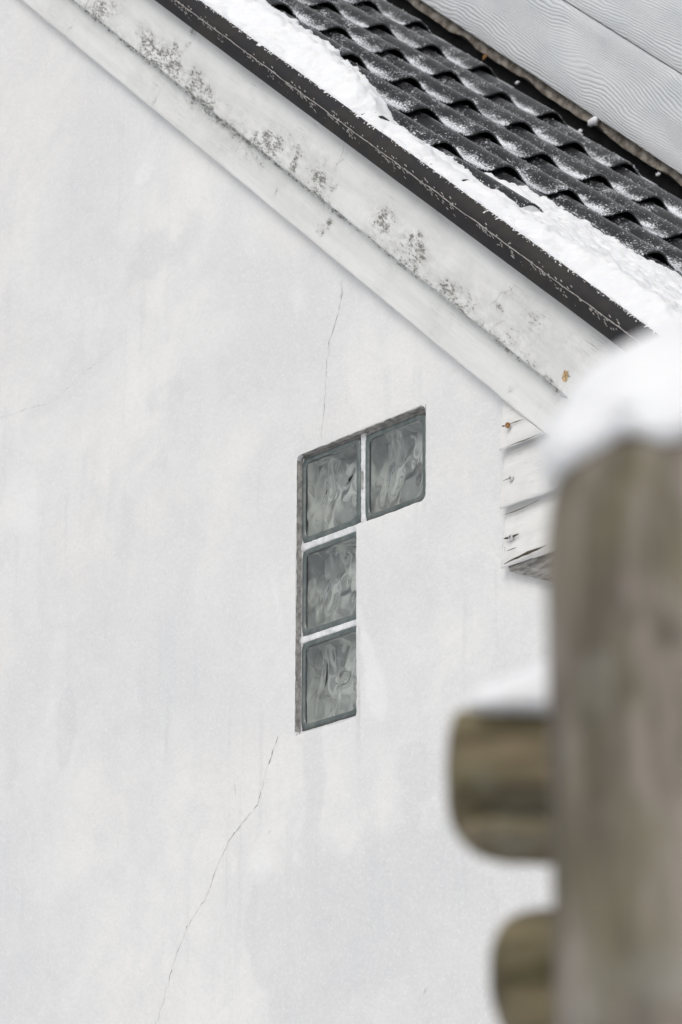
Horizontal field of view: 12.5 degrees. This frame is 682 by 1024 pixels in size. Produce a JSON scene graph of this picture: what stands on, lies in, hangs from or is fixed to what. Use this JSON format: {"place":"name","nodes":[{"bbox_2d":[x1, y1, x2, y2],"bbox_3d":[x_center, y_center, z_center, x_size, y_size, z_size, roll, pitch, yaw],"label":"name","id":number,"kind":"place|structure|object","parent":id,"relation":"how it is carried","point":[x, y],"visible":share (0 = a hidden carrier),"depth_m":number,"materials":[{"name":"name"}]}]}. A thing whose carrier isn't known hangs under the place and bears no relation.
{"place":"outdoors","nodes":[
{"label":"outdoors","id":0,"kind":"place"},
{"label":"snow ground","id":1,"kind":"structure","parent":0,"visible":0},
{"bbox_2d":[0,0,681,1023],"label":"plastered house","id":2,"kind":"structure","parent":1,"relation":"on","point":[294,366],"depth_m":6.69,"materials":[{"name":"white paint"}]},
{"bbox_2d":[295,405,425,735],"bbox_3d":[0.080,0.132,6.378,0.114,0.613,0.410,15,-24,-38],"label":"glass block window","id":3,"kind":"structure","parent":2,"relation":"in","point":[342,484],"depth_m":6.41,"materials":[{"name":"grey glass"}]},
{"bbox_2d":[198,0,681,328],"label":"snow grains","id":4,"kind":"object","parent":2,"relation":"on","point":[471,133],"visible":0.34,"depth_m":7.27},
{"bbox_2d":[200,0,681,328],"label":"roof snow","id":5,"kind":"structure","parent":2,"relation":"on","point":[646,292],"depth_m":6.51,"materials":[{"name":"white snow"}]},
{"bbox_2d":[388,0,681,199],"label":"grey clad house","id":6,"kind":"structure","parent":1,"relation":"on","point":[606,74],"depth_m":8.65,"materials":[{"name":"grey painted wood cladding"}]},
{"bbox_2d":[446,436,681,1023],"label":"wooden fence","id":7,"kind":"object","parent":1,"relation":"on","point":[578,788],"visible":0.97,"depth_m":1.41,"materials":[{"name":"brown wood"}]},
{"bbox_2d":[467,660,548,714],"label":"rail snow","id":8,"kind":"structure","parent":7,"relation":"on","point":[524,691],"depth_m":1.61,"materials":[{"name":"white snow"}]},
{"bbox_2d":[539,319,681,493],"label":"snow cap","id":9,"kind":"object","parent":7,"relation":"on","point":[633,387],"visible":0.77,"depth_m":1.45,"materials":[{"name":"white snow"}]}
]}

